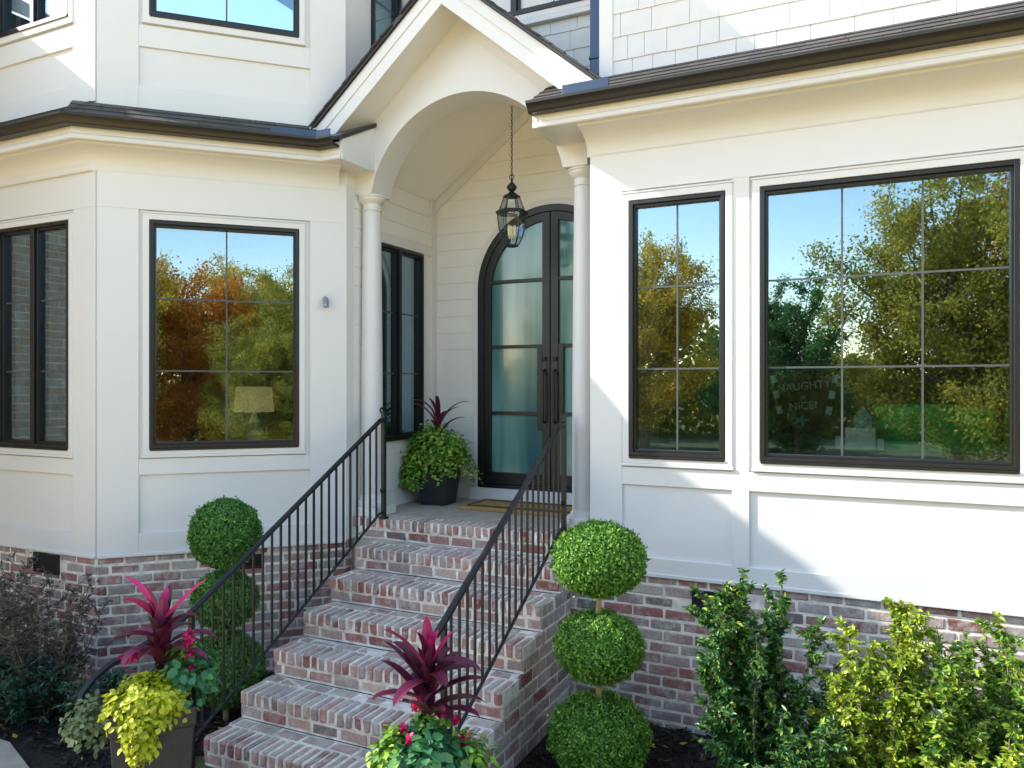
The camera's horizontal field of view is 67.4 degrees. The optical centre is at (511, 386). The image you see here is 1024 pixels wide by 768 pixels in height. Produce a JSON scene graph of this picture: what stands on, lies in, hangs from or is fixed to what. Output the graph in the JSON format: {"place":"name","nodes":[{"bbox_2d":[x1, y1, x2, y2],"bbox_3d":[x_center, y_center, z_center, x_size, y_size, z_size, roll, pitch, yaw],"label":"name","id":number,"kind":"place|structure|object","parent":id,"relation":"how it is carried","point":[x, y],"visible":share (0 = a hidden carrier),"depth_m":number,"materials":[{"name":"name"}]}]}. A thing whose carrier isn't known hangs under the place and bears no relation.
{"place":"outdoors","nodes":[
{"label":"outdoors","id":0,"kind":"place"},
{"bbox_2d":[0,739,28,767],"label":"side path","id":1,"kind":"structure","parent":0,"point":[10,757],"depth_m":4.82,"materials":[{"name":"concrete"}]},
{"bbox_2d":[195,755,213,767],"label":"lawn","id":2,"kind":"structure","parent":0,"point":[199,762],"depth_m":4.80,"materials":[{"name":"green plant"}]},
{"bbox_2d":[157,0,292,30],"label":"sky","id":3,"kind":"structure","parent":0,"point":[265,13],"materials":[{"name":"blue"}]},
{"bbox_2d":[224,393,267,437],"bbox_3d":[-2.765,0.585,7.430,0.500,1.050,0.620,0,0,26],"label":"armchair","id":4,"kind":"object","parent":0,"point":[238,425],"visible":0.05,"depth_m":7.62,"materials":[{"name":"beige fabric"}]},
{"bbox_2d":[207,437,292,440],"bbox_3d":[-2.243,0.785,6.726,0.650,0.650,0.500,0,0,26],"label":"side table","id":5,"kind":"object","parent":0,"point":[245,438],"visible":0.09,"depth_m":6.81,"materials":[{"name":"brown wood"}]},
{"bbox_2d":[234,387,273,439],"bbox_3d":[-2.265,0.230,6.737,0.340,0.460,0.340,0,0,26],"label":"table lamp","id":6,"kind":"object","parent":5,"relation":"on","point":[253,400],"visible":1,"depth_m":6.62,"materials":[{"name":"beige fabric"}]},
{"bbox_2d":[0,671,774,767],"bbox_3d":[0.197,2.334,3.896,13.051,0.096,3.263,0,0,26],"label":"mulch","id":7,"kind":"object","parent":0,"point":[651,761],"visible":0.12,"depth_m":4.99,"materials":[{"name":"black soil"}]},
{"bbox_2d":[0,550,48,665],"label":"purple shrub","id":8,"kind":"object","parent":7,"relation":"on","point":[10,579],"visible":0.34,"depth_m":5.77,"materials":[{"name":"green plant"}]},
{"bbox_2d":[0,636,94,726],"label":"evergreen","id":9,"kind":"object","parent":7,"relation":"on","point":[14,694],"visible":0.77,"depth_m":5.23,"materials":[{"name":"green plant"}]},
{"bbox_2d":[0,563,113,721],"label":"purple shrub","id":10,"kind":"object","parent":7,"relation":"on","point":[32,646],"visible":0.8,"depth_m":5.32,"materials":[{"name":"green plant"}]},
{"bbox_2d":[58,716,89,741],"bbox_3d":[-2.871,2.260,5.060,0.162,0.222,0.207,0,0,26],"label":"bedding plant","id":11,"kind":"object","parent":7,"relation":"on","point":[87,732],"visible":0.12,"depth_m":5.03,"materials":[{"name":"green plant"}]},
{"bbox_2d":[52,664,137,733],"bbox_3d":[-2.799,2.142,5.268,0.620,0.448,0.538,0,0,-37],"label":"evergreen","id":12,"kind":"object","parent":7,"relation":"on","point":[109,678],"visible":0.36,"depth_m":5.20,"materials":[{"name":"green plant"}]},
{"bbox_2d":[109,674,126,691],"bbox_3d":[-2.537,2.112,4.990,0.182,0.503,0.210,0,0,11],"label":"bedding plant","id":13,"kind":"object","parent":7,"relation":"on","point":[122,680],"visible":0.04,"depth_m":4.96,"materials":[{"name":"green plant"}]},
{"bbox_2d":[186,494,267,720],"bbox_3d":[-2.022,1.561,5.401,0.584,1.602,0.578,0,0,26],"label":"topiary","id":14,"kind":"object","parent":7,"relation":"on","point":[224,535],"visible":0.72,"depth_m":5.25,"materials":[{"name":"green plant"}]},
{"bbox_2d":[0,720,686,747],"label":"fallen leaves","id":15,"kind":"object","parent":7,"relation":"on","point":[15,736],"visible":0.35,"depth_m":5.06,"materials":[{"name":"plant"}]},
{"bbox_2d":[204,497,571,767],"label":"brick staircase","id":16,"kind":"structure","parent":7,"relation":"on","point":[414,562],"depth_m":5.19,"materials":[{"name":"brick"}]},
{"bbox_2d":[75,407,388,767],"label":"stair railing","id":17,"kind":"object","parent":16,"relation":"on","point":[109,665],"visible":0.78,"depth_m":5.39,"materials":[{"name":"metal"}]},
{"bbox_2d":[398,396,483,505],"bbox_3d":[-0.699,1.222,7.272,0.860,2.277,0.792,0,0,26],"label":"potted plant","id":18,"kind":"object","parent":16,"relation":"on","point":[434,477],"visible":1,"depth_m":7.12,"materials":[{"name":"plant"}]},
{"bbox_2d":[433,409,566,732],"bbox_3d":[-0.005,1.173,4.902,0.060,2.013,1.880,0,0,26],"label":"stair railing","id":19,"kind":"object","parent":16,"relation":"on","point":[441,627],"visible":0.91,"depth_m":4.88,"materials":[{"name":"metal"}]},
{"bbox_2d":[458,499,571,516],"bbox_3d":[0.193,1.085,6.858,1.270,0.037,0.500,0,0,26],"label":"door mat","id":20,"kind":"object","parent":16,"relation":"on","point":[494,505],"depth_m":6.86,"materials":[{"name":"brown fabric"}]},
{"bbox_2d":[365,615,500,767],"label":"potted plant","id":21,"kind":"object","parent":7,"relation":"on","point":[432,743],"visible":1,"depth_m":3.62,"materials":[{"name":"plant"}]},
{"bbox_2d":[0,0,1023,751],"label":"house","id":22,"kind":"structure","parent":7,"relation":"on","point":[730,206],"depth_m":6.04,"materials":[{"name":"paint"}]},
{"bbox_2d":[0,211,73,457],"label":"window","id":23,"kind":"structure","parent":22,"relation":"in","point":[36,252],"depth_m":6.16,"materials":[{"name":"black glass"}]},
{"bbox_2d":[0,0,73,46],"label":"window","id":24,"kind":"structure","parent":22,"relation":"in","point":[20,20],"depth_m":6.18,"materials":[{"name":"white glass"}]},
{"bbox_2d":[142,211,305,457],"bbox_3d":[-2.307,-0.405,6.201,1.232,1.915,0.150,0,0,-19],"label":"window","id":25,"kind":"structure","parent":22,"relation":"in","point":[152,220],"depth_m":6.13,"materials":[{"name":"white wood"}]},
{"bbox_2d":[142,0,305,46],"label":"window","id":26,"kind":"structure","parent":22,"relation":"in","point":[296,37],"depth_m":6.15,"materials":[{"name":"white wood"}]},
{"bbox_2d":[323,296,328,307],"bbox_3d":[-1.544,-0.703,6.359,0.050,0.103,0.099,0,0,-19],"label":"wall sensor","id":27,"kind":"object","parent":22,"relation":"attached to","point":[325,302],"depth_m":6.33,"materials":[{"name":"silver metal"}]},
{"bbox_2d":[371,0,401,45],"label":"window","id":28,"kind":"structure","parent":22,"relation":"in","point":[383,12],"depth_m":7.00,"materials":[{"name":"black glass"}]},
{"bbox_2d":[381,243,423,441],"bbox_3d":[-1.098,-0.399,7.209,0.150,1.795,0.812,0,0,26],"label":"window","id":29,"kind":"structure","parent":22,"relation":"in","point":[402,269],"depth_m":7.31,"materials":[{"name":"black glass"}]},
{"bbox_2d":[496,105,527,247],"bbox_3d":[-0.002,-1.921,6.729,0.248,1.391,0.287,0,0,26],"label":"hanging lantern","id":30,"kind":"object","parent":22,"relation":"hanging from","point":[519,212],"visible":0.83,"depth_m":6.72,"materials":[{"name":"metal"}]},
{"bbox_2d":[469,198,573,504],"bbox_3d":[0.361,-0.330,7.215,1.714,2.870,0.130,0,0,26],"label":"front door","id":31,"kind":"structure","parent":22,"relation":"in","point":[523,294],"depth_m":7.35,"materials":[{"name":"black paint"}]},
{"bbox_2d":[508,0,589,20],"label":"window","id":32,"kind":"structure","parent":22,"relation":"in","point":[516,11],"depth_m":6.60,"materials":[{"name":"white wood"}]},
{"bbox_2d":[621,180,733,470],"bbox_3d":[1.141,-0.405,5.279,0.768,1.915,0.150,0,0,26],"label":"window","id":33,"kind":"structure","parent":22,"relation":"in","point":[721,192],"depth_m":5.27,"materials":[{"name":"black glass"}]},
{"bbox_2d":[770,372,838,446],"bbox_3d":[2.071,0.505,5.444,0.460,1.210,0.070,0,0,26],"label":"holiday sign","id":34,"kind":"object","parent":22,"relation":"on","point":[802,403],"visible":0.98,"depth_m":5.44,"materials":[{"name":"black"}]},
{"bbox_2d":[751,147,1023,483],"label":"window","id":35,"kind":"structure","parent":22,"relation":"in","point":[1004,160],"depth_m":4.65,"materials":[{"name":"black glass"}]},
{"bbox_2d":[780,447,1008,460],"bbox_3d":[2.579,0.440,4.930,1.600,0.040,0.200,0,0,26],"label":"shelf","id":36,"kind":"object","parent":22,"relation":"attached to","point":[908,454],"visible":0.75,"depth_m":4.90,"materials":[{"name":"brown wood"}]},
{"bbox_2d":[835,405,883,449],"bbox_3d":[2.295,0.266,5.066,0.290,0.289,0.120,0,0,26],"label":"house lantern","id":37,"kind":"object","parent":36,"relation":"on","point":[860,434],"visible":0.98,"depth_m":5.02,"materials":[{"name":"white"}]},
{"bbox_2d":[844,404,1008,453],"bbox_3d":[3.293,0.565,5.436,1.750,0.890,1.050,0,0,26],"label":"sofa","id":38,"kind":"object","parent":22,"relation":"on","point":[962,428],"visible":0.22,"depth_m":5.07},
{"bbox_2d":[543,517,657,767],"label":"topiary","id":39,"kind":"object","parent":7,"relation":"on","point":[598,647],"visible":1,"depth_m":4.43,"materials":[{"name":"green plant"}]},
{"bbox_2d":[682,568,834,767],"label":"holly shrub","id":40,"kind":"object","parent":7,"relation":"on","point":[738,730],"visible":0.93,"depth_m":3.91,"materials":[{"name":"green plant"}]},
{"bbox_2d":[748,661,911,767],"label":"holly shrub","id":41,"kind":"object","parent":7,"relation":"on","point":[819,744],"visible":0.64,"depth_m":3.65,"materials":[{"name":"green plant"}]},
{"bbox_2d":[807,596,953,767],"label":"holly shrub","id":42,"kind":"object","parent":7,"relation":"on","point":[873,679],"visible":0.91,"depth_m":3.50,"materials":[{"name":"green plant"}]},
{"bbox_2d":[898,611,1023,767],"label":"holly shrub","id":43,"kind":"object","parent":7,"relation":"on","point":[966,713],"visible":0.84,"depth_m":3.30,"materials":[{"name":"green plant"}]},
{"bbox_2d":[918,732,1023,767],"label":"holly shrub","id":44,"kind":"object","parent":7,"relation":"on","point":[1006,760],"visible":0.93,"depth_m":3.09,"materials":[{"name":"green plant"}]},
{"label":"brick walkway","id":45,"kind":"structure","parent":0,"visible":0},
{"bbox_2d":[58,576,222,767],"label":"potted plant","id":46,"kind":"object","parent":45,"relation":"on","point":[144,719],"visible":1,"depth_m":3.83,"materials":[{"name":"plant"}]}
]}

